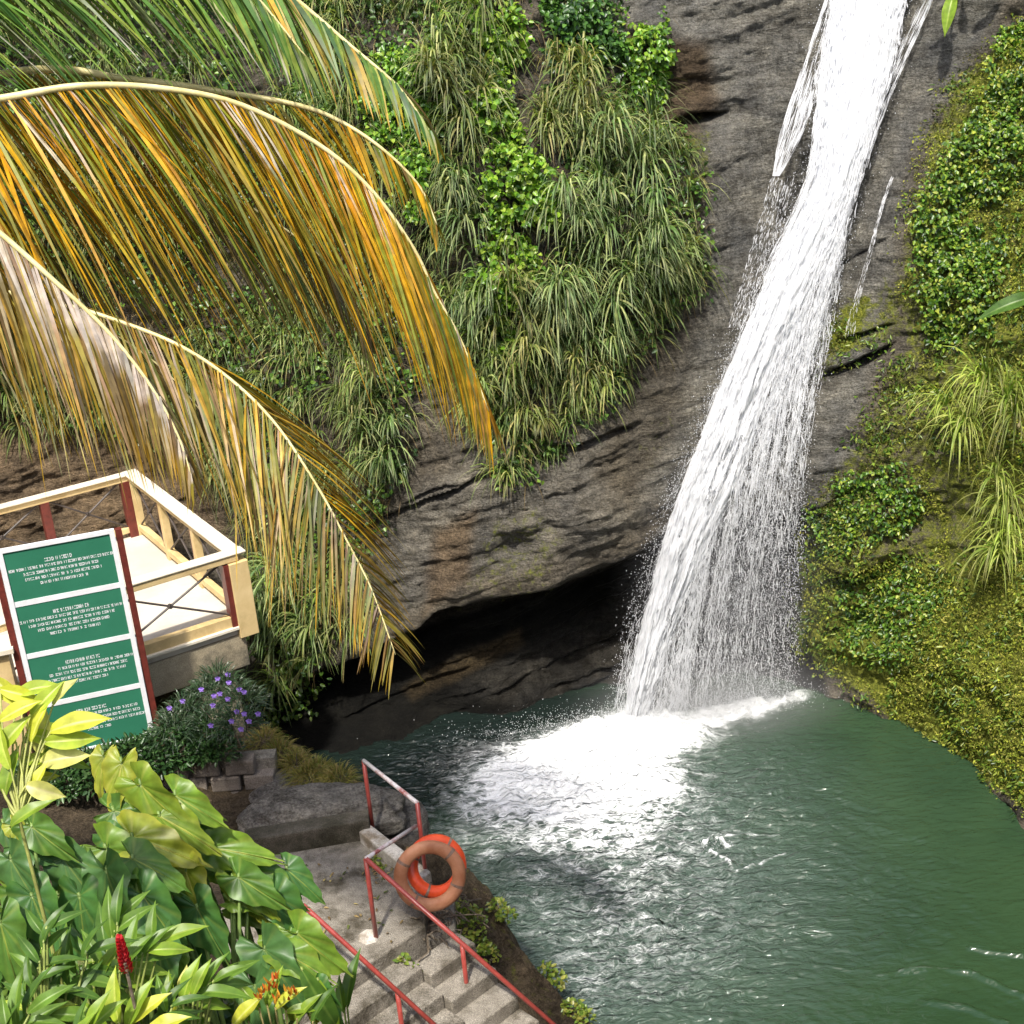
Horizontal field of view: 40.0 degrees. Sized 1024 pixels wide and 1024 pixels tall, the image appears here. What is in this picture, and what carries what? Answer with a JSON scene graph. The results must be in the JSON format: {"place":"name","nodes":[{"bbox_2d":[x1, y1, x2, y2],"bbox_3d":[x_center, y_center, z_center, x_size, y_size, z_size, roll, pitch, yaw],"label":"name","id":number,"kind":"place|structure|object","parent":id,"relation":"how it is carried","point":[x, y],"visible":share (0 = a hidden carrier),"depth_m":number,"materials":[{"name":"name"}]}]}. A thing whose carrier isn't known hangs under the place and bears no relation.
{"place":"outdoors","nodes":[
{"label":"outdoors","id":0,"kind":"place"},
{"bbox_2d":[0,686,590,1023],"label":"ground","id":1,"kind":"structure","parent":0,"point":[514,966],"depth_m":15.79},
{"bbox_2d":[0,634,34,769],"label":"pillar","id":2,"kind":"structure","parent":1,"relation":"on","point":[7,671],"depth_m":16.50,"materials":[{"name":"beige paint"}]},
{"bbox_2d":[0,961,76,1023],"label":"ginger plant","id":3,"kind":"object","parent":1,"relation":"on","point":[40,1010],"visible":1,"depth_m":6.17,"materials":[{"name":"green plant"}]},
{"bbox_2d":[2,900,89,1013],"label":"ginger plant","id":4,"kind":"object","parent":1,"relation":"on","point":[56,918],"visible":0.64,"depth_m":6.45,"materials":[{"name":"green plant"}]},
{"bbox_2d":[0,808,104,1005],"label":"elephant ear plant","id":5,"kind":"object","parent":1,"relation":"on","point":[17,888],"visible":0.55,"depth_m":7.33,"materials":[{"name":"green plant"}]},
{"bbox_2d":[0,677,112,984],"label":"yellow leaved shrub","id":6,"kind":"object","parent":1,"relation":"on","point":[64,737],"visible":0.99,"depth_m":6.75,"materials":[{"name":"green plant"}]},
{"bbox_2d":[0,527,162,749],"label":"information sign","id":7,"kind":"object","parent":1,"relation":"on","point":[65,608],"visible":0.88,"depth_m":16.51,"materials":[{"name":"green metal"}]},
{"bbox_2d":[48,919,138,1023],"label":"ginger plant","id":8,"kind":"object","parent":1,"relation":"on","point":[97,974],"visible":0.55,"depth_m":6.58,"materials":[{"name":"green plant"}]},
{"bbox_2d":[73,989,125,1023],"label":"ginger plant","id":9,"kind":"object","parent":1,"relation":"on","point":[98,1012],"visible":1,"depth_m":6.12,"materials":[{"name":"green plant"}]},
{"bbox_2d":[62,874,157,1023],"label":"ginger plant","id":10,"kind":"object","parent":1,"relation":"on","point":[119,920],"visible":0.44,"depth_m":7.04,"materials":[{"name":"green plant"}]},
{"bbox_2d":[42,836,192,1023],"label":"elephant ear plant","id":11,"kind":"object","parent":1,"relation":"on","point":[90,878],"visible":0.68,"depth_m":7.67,"materials":[{"name":"green plant"}]},
{"bbox_2d":[0,469,258,732],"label":"viewing platform","id":12,"kind":"structure","parent":1,"relation":"on","point":[192,615],"depth_m":18.76,"materials":[{"name":"beige paint"}]},
{"bbox_2d":[12,715,247,807],"bbox_3d":[-4.524,2.945,16.593,2.739,0.710,0.959,-12,23,-18],"label":"hedge","id":13,"kind":"object","parent":1,"relation":"on","point":[76,777],"visible":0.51,"depth_m":16.57,"materials":[{"name":"green plant"}]},
{"bbox_2d":[80,966,190,1023],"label":"croton","id":14,"kind":"object","parent":1,"relation":"on","point":[145,1006],"visible":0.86,"depth_m":6.29,"materials":[{"name":"yellow plant"}]},
{"bbox_2d":[0,901,284,1023],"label":"ground cover","id":15,"kind":"object","parent":1,"relation":"on","point":[228,1013],"visible":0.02,"depth_m":9.11,"materials":[{"name":"green plant"}]},
{"bbox_2d":[78,900,207,1023],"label":"ginger plant","id":16,"kind":"object","parent":1,"relation":"on","point":[146,967],"visible":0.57,"depth_m":6.82,"materials":[{"name":"green plant"}]},
{"bbox_2d":[80,743,228,1023],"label":"elephant ear plant","id":17,"kind":"object","parent":1,"relation":"on","point":[176,823],"visible":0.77,"depth_m":8.26,"materials":[{"name":"green plant"}]},
{"bbox_2d":[134,973,210,1023],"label":"ginger plant","id":18,"kind":"object","parent":1,"relation":"on","point":[167,1004],"visible":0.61,"depth_m":6.39,"materials":[{"name":"green plant"}]},
{"bbox_2d":[92,749,278,793],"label":"block wall","id":19,"kind":"structure","parent":1,"relation":"on","point":[252,769],"depth_m":16.88,"materials":[{"name":"stone"}]},
{"bbox_2d":[159,761,195,779],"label":"plant","id":20,"kind":"object","parent":19,"relation":"on","point":[185,769],"visible":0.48,"depth_m":16.64,"materials":[{"name":"green plant"}]},
{"bbox_2d":[157,951,259,1023],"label":"ginger plant","id":21,"kind":"object","parent":1,"relation":"on","point":[224,983],"visible":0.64,"depth_m":6.73,"materials":[{"name":"green plant"}]},
{"bbox_2d":[138,656,278,752],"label":"flowering bush","id":22,"kind":"object","parent":1,"relation":"on","point":[223,700],"visible":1,"depth_m":16.89,"materials":[{"name":"green plant"}]},
{"bbox_2d":[0,0,507,699],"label":"coconut palm","id":23,"kind":"object","parent":1,"relation":"on","point":[62,328],"visible":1,"depth_m":9.19,"materials":[{"name":"yellow plant"}]},
{"bbox_2d":[190,826,325,1023],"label":"elephant ear plant","id":24,"kind":"object","parent":1,"relation":"on","point":[293,881],"visible":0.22,"depth_m":8.60,"materials":[{"name":"green plant"}]},
{"bbox_2d":[172,855,353,1023],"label":"elephant ear plant","id":25,"kind":"object","parent":1,"relation":"on","point":[247,888],"visible":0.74,"depth_m":8.19,"materials":[{"name":"green plant"}]},
{"bbox_2d":[231,966,338,1023],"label":"croton","id":26,"kind":"object","parent":1,"relation":"on","point":[244,1010],"visible":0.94,"depth_m":7.44,"materials":[{"name":"yellow plant"}]},
{"bbox_2d":[249,766,330,803],"bbox_3d":[-2.682,3.471,17.067,1.036,0.691,0.822,-5,22,0],"label":"boulder","id":27,"kind":"object","parent":1,"relation":"on","point":[267,788],"visible":0.25,"depth_m":16.82,"materials":[{"name":"grey stone"}]},
{"bbox_2d":[238,723,363,788],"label":"grass","id":28,"kind":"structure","parent":1,"relation":"on","point":[326,770],"depth_m":16.90,"materials":[{"name":"green plant"}]},
{"bbox_2d":[280,768,345,784],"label":"shrub","id":29,"kind":"object","parent":1,"relation":"on","point":[318,780],"visible":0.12,"depth_m":16.89,"materials":[{"name":"green plant"}]},
{"bbox_2d":[300,966,340,1023],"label":"leaf plant","id":30,"kind":"object","parent":1,"relation":"on","point":[328,1013],"visible":0.81,"depth_m":7.93,"materials":[{"name":"green plant"}]},
{"bbox_2d":[236,782,406,836],"bbox_3d":[-2.206,3.549,16.298,2.005,0.720,0.918,-5,22,0],"label":"boulder","id":31,"kind":"object","parent":1,"relation":"on","point":[303,802],"visible":0.54,"depth_m":16.06,"materials":[{"name":"grey stone"}]},
{"bbox_2d":[335,948,360,1023],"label":"leaf plant","id":32,"kind":"object","parent":1,"relation":"on","point":[344,990],"visible":0.91,"depth_m":8.64,"materials":[{"name":"green plant"}]},
{"bbox_2d":[221,810,539,1023],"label":"concrete steps","id":33,"kind":"structure","parent":1,"relation":"on","point":[437,990],"depth_m":14.17,"materials":[{"name":"grey concrete"}]},
{"bbox_2d":[305,847,412,941],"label":"fallen leaves","id":34,"kind":"object","parent":33,"relation":"on","point":[376,909],"visible":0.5,"depth_m":14.72,"materials":[{"name":"brown plant"}]},
{"bbox_2d":[304,903,435,1023],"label":"handrail","id":35,"kind":"object","parent":33,"relation":"on","point":[399,995],"visible":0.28,"depth_m":13.14,"materials":[{"name":"red metal"}]},
{"bbox_2d":[364,853,386,871],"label":"weed","id":36,"kind":"object","parent":33,"relation":"on","point":[378,864],"visible":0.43,"depth_m":15.14,"materials":[{"name":"green plant"}]},
{"bbox_2d":[392,952,422,970],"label":"weed","id":37,"kind":"object","parent":33,"relation":"on","point":[407,957],"visible":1,"depth_m":13.93,"materials":[{"name":"green plant"}]},
{"bbox_2d":[410,882,489,961],"bbox_3d":[-0.888,4.271,14.516,1.332,0.579,1.109,-23,28,-38],"label":"root tangle","id":38,"kind":"object","parent":33,"relation":"on","point":[438,915],"visible":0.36,"depth_m":14.44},
{"bbox_2d":[362,759,555,1023],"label":"handrail","id":39,"kind":"object","parent":33,"relation":"on","point":[368,861],"visible":0.78,"depth_m":13.78,"materials":[{"name":"red metal"}]},
{"bbox_2d":[394,840,465,911],"bbox_3d":[-0.825,3.654,14.117,0.724,0.688,0.312,-5,22,0],"label":"life ring","id":40,"kind":"object","parent":39,"relation":"hanging from","point":[450,855],"visible":0.94,"depth_m":14.08,"materials":[{"name":"orange plastic"}]},
{"bbox_2d":[407,834,466,897],"bbox_3d":[-0.774,3.619,14.376,0.614,0.536,0.468,-5,22,0],"label":"life ring","id":41,"kind":"object","parent":39,"relation":"hanging from","point":[419,885],"visible":0.56,"depth_m":14.27,"materials":[{"name":"plastic"}]},
{"bbox_2d":[397,795,429,835],"bbox_3d":[-1.427,3.764,16.705,0.899,0.768,0.792,-5,22,0],"label":"boulder","id":42,"kind":"object","parent":1,"relation":"on","point":[409,810],"visible":0.13,"depth_m":16.51,"materials":[{"name":"grey stone"}]},
{"bbox_2d":[455,897,488,940],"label":"weed","id":43,"kind":"object","parent":1,"relation":"on","point":[474,920],"visible":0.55,"depth_m":14.86,"materials":[{"name":"green plant"}]},
{"bbox_2d":[469,934,501,964],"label":"weed","id":44,"kind":"object","parent":1,"relation":"on","point":[486,948],"visible":0.53,"depth_m":14.82,"materials":[{"name":"green plant"}]},
{"bbox_2d":[484,896,518,924],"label":"weed","id":45,"kind":"object","parent":1,"relation":"on","point":[500,915],"visible":1,"depth_m":15.56,"materials":[{"name":"green plant"}]},
{"bbox_2d":[537,960,567,991],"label":"weed","id":46,"kind":"object","parent":1,"relation":"on","point":[554,973],"visible":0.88,"depth_m":15.32,"materials":[{"name":"green plant"}]},
{"bbox_2d":[560,997,596,1023],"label":"weed","id":47,"kind":"object","parent":1,"relation":"on","point":[585,1011],"visible":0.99,"depth_m":14.83,"materials":[{"name":"green plant"}]},
{"bbox_2d":[0,0,1023,828],"bbox_3d":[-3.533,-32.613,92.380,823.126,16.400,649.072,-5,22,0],"label":"cliff","id":48,"kind":"structure","parent":0,"point":[514,602],"depth_m":20.46,"materials":[{"name":"grey stone"}]},
{"bbox_2d":[242,537,322,676],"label":"grass tussock","id":49,"kind":"object","parent":48,"relation":"on","point":[261,581],"depth_m":21.04,"materials":[{"name":"green plant"}]},
{"bbox_2d":[241,656,326,735],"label":"shrub","id":50,"kind":"object","parent":48,"relation":"on","point":[299,694],"visible":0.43,"depth_m":21.69,"materials":[{"name":"green plant"}]},
{"bbox_2d":[264,552,382,680],"bbox_3d":[-2.886,1.555,20.848,1.864,1.973,1.434,3,23,19],"label":"grass tussock","id":51,"kind":"object","parent":48,"relation":"on","point":[312,630],"depth_m":20.78,"materials":[{"name":"green plant"}]},
{"bbox_2d":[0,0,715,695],"bbox_3d":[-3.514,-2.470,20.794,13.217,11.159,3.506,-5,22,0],"label":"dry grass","id":52,"kind":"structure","parent":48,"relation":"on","point":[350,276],"depth_m":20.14,"materials":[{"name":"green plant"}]},
{"bbox_2d":[0,0,720,693],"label":"undergrowth","id":53,"kind":"object","parent":48,"relation":"on","point":[310,356],"visible":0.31,"depth_m":20.13,"materials":[{"name":"green plant"}]},
{"bbox_2d":[323,297,401,382],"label":"grass tussock","id":54,"kind":"object","parent":48,"relation":"on","point":[376,362],"depth_m":20.11,"materials":[{"name":"green plant"}]},
{"bbox_2d":[0,0,732,727],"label":"hanging grass","id":55,"kind":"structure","parent":48,"relation":"on","point":[334,108],"depth_m":20.02,"materials":[{"name":"green plant"}]},
{"bbox_2d":[334,355,413,453],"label":"grass tussock","id":56,"kind":"object","parent":48,"relation":"on","point":[362,394],"depth_m":19.93,"materials":[{"name":"green plant"}]},
{"bbox_2d":[338,408,417,492],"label":"grass tussock","id":57,"kind":"object","parent":48,"relation":"on","point":[391,425],"depth_m":20.03,"materials":[{"name":"green plant"}]},
{"bbox_2d":[354,32,451,224],"bbox_3d":[-1.342,-5.402,19.705,1.362,2.580,1.851,-21,27,-34],"label":"vine","id":58,"kind":"object","parent":48,"relation":"attached to","point":[395,65],"visible":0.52,"depth_m":19.63,"materials":[{"name":"green plant"}]},
{"bbox_2d":[416,155,491,276],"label":"grass tussock","id":59,"kind":"object","parent":48,"relation":"on","point":[454,215],"depth_m":19.26,"materials":[{"name":"green plant"}]},
{"bbox_2d":[392,1,525,156],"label":"grass tussock","id":60,"kind":"object","parent":48,"relation":"on","point":[438,67],"depth_m":19.15,"materials":[{"name":"green plant"}]},
{"bbox_2d":[408,0,543,131],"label":"grass tussock","id":61,"kind":"object","parent":48,"relation":"on","point":[482,13],"depth_m":19.44,"materials":[{"name":"green plant"}]},
{"bbox_2d":[430,250,527,359],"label":"grass tussock","id":62,"kind":"object","parent":48,"relation":"on","point":[467,310],"depth_m":19.43,"materials":[{"name":"green plant"}]},
{"bbox_2d":[451,334,550,433],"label":"grass tussock","id":63,"kind":"object","parent":48,"relation":"on","point":[494,377],"depth_m":19.60,"materials":[{"name":"green plant"}]},
{"bbox_2d":[452,0,568,364],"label":"vine","id":64,"kind":"object","parent":48,"relation":"attached to","point":[499,154],"visible":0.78,"depth_m":19.43,"materials":[{"name":"green plant"}]},
{"bbox_2d":[471,244,569,383],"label":"grass tussock","id":65,"kind":"object","parent":48,"relation":"on","point":[528,339],"depth_m":19.26,"materials":[{"name":"green plant"}]},
{"bbox_2d":[497,389,564,472],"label":"grass tussock","id":66,"kind":"object","parent":48,"relation":"on","point":[542,425],"depth_m":19.84,"materials":[{"name":"green plant"}]},
{"bbox_2d":[514,259,611,380],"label":"grass tussock","id":67,"kind":"object","parent":48,"relation":"on","point":[558,278],"depth_m":19.19,"materials":[{"name":"green plant"}]},
{"bbox_2d":[511,49,641,174],"bbox_3d":[0.868,-5.429,19.396,2.010,1.773,1.362,-5,22,0],"label":"grass tussock","id":68,"kind":"object","parent":48,"relation":"on","point":[583,118],"depth_m":19.35,"materials":[{"name":"green plant"}]},
{"bbox_2d":[510,24,643,163],"bbox_3d":[0.904,-5.616,19.400,1.719,2.121,1.643,2,23,17],"label":"grass tussock","id":69,"kind":"object","parent":48,"relation":"on","point":[570,52],"depth_m":19.41,"materials":[{"name":"green plant"}]},
{"bbox_2d":[522,145,642,276],"bbox_3d":[0.962,-4.020,19.129,1.652,1.815,1.137,-14,24,-22],"label":"grass tussock","id":70,"kind":"object","parent":48,"relation":"on","point":[576,212],"depth_m":19.07,"materials":[{"name":"green plant"}]},
{"bbox_2d":[538,0,629,77],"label":"vine","id":71,"kind":"object","parent":48,"relation":"attached to","point":[573,19],"visible":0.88,"depth_m":19.95,"materials":[{"name":"green plant"}]},
{"bbox_2d":[558,345,631,424],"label":"grass tussock","id":72,"kind":"object","parent":48,"relation":"on","point":[605,385],"depth_m":19.74,"materials":[{"name":"green plant"}]},
{"bbox_2d":[543,242,674,372],"bbox_3d":[1.391,-2.816,19.496,2.284,1.770,1.238,-10,23,-13],"label":"grass tussock","id":73,"kind":"object","parent":48,"relation":"on","point":[618,307],"depth_m":19.46,"materials":[{"name":"green plant"}]},
{"bbox_2d":[560,76,714,226],"bbox_3d":[1.760,-4.931,19.459,2.053,2.099,1.554,-14,24,-22],"label":"grass tussock","id":74,"kind":"object","parent":48,"relation":"on","point":[650,150],"depth_m":19.26,"materials":[{"name":"green plant"}]},
{"bbox_2d":[616,6,679,115],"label":"shrub","id":75,"kind":"object","parent":48,"relation":"on","point":[660,55],"visible":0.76,"depth_m":20.24,"materials":[{"name":"green plant"}]},
{"bbox_2d":[602,173,695,304],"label":"grass tussock","id":76,"kind":"object","parent":48,"relation":"on","point":[654,237],"depth_m":19.32,"materials":[{"name":"green plant"}]},
{"bbox_2d":[635,225,720,298],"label":"grass tussock","id":77,"kind":"object","parent":48,"relation":"on","point":[697,241],"depth_m":19.66,"materials":[{"name":"green plant"}]},
{"bbox_2d":[788,461,928,562],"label":"ivy","id":78,"kind":"object","parent":48,"relation":"on","point":[883,495],"visible":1,"depth_m":20.00,"materials":[{"name":"green plant"}]},
{"bbox_2d":[831,558,943,672],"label":"ivy","id":79,"kind":"object","parent":48,"relation":"on","point":[887,598],"visible":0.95,"depth_m":20.25,"materials":[{"name":"green plant"}]},
{"bbox_2d":[781,9,1023,817],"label":"moss","id":80,"kind":"object","parent":48,"relation":"on","point":[805,595],"visible":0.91,"depth_m":19.56,"materials":[{"name":"green plant"}]},
{"bbox_2d":[782,13,1023,818],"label":"ferns","id":81,"kind":"object","parent":48,"relation":"on","point":[923,574],"visible":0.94,"depth_m":19.62,"materials":[{"name":"green plant"}]},
{"bbox_2d":[896,362,1000,474],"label":"reed plant","id":82,"kind":"object","parent":48,"relation":"on","point":[963,424],"visible":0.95,"depth_m":18.81,"materials":[{"name":"green plant"}]},
{"bbox_2d":[942,0,958,37],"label":"broad leaf plant","id":83,"kind":"object","parent":48,"relation":"attached to","point":[949,8],"visible":1,"depth_m":19.11,"materials":[{"name":"green plant"}]},
{"bbox_2d":[902,18,1023,355],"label":"ivy","id":84,"kind":"object","parent":48,"relation":"attached to","point":[977,260],"visible":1,"depth_m":19.20,"materials":[{"name":"green plant"}]},
{"bbox_2d":[925,337,1017,425],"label":"reed plant","id":85,"kind":"object","parent":48,"relation":"on","point":[978,374],"visible":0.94,"depth_m":18.58,"materials":[{"name":"green plant"}]},
{"bbox_2d":[946,509,1023,591],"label":"reed plant","id":86,"kind":"object","parent":48,"relation":"on","point":[994,547],"visible":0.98,"depth_m":18.22,"materials":[{"name":"green plant"}]},
{"bbox_2d":[951,448,1023,536],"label":"reed plant","id":87,"kind":"object","parent":48,"relation":"on","point":[1006,497],"visible":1,"depth_m":18.31,"materials":[{"name":"green plant"}]},
{"bbox_2d":[963,357,1023,461],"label":"reed plant","id":88,"kind":"object","parent":48,"relation":"on","point":[1016,410],"visible":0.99,"depth_m":18.10,"materials":[{"name":"green plant"}]},
{"bbox_2d":[975,292,1023,320],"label":"broad leaf plant","id":89,"kind":"object","parent":48,"relation":"on","point":[1012,301],"visible":1,"depth_m":18.29,"materials":[{"name":"green plant"}]},
{"bbox_2d":[277,672,1023,1023],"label":"water","id":90,"kind":"structure","parent":0,"point":[865,866],"depth_m":17.96,"materials":[{"name":"green liquid"}]}
]}

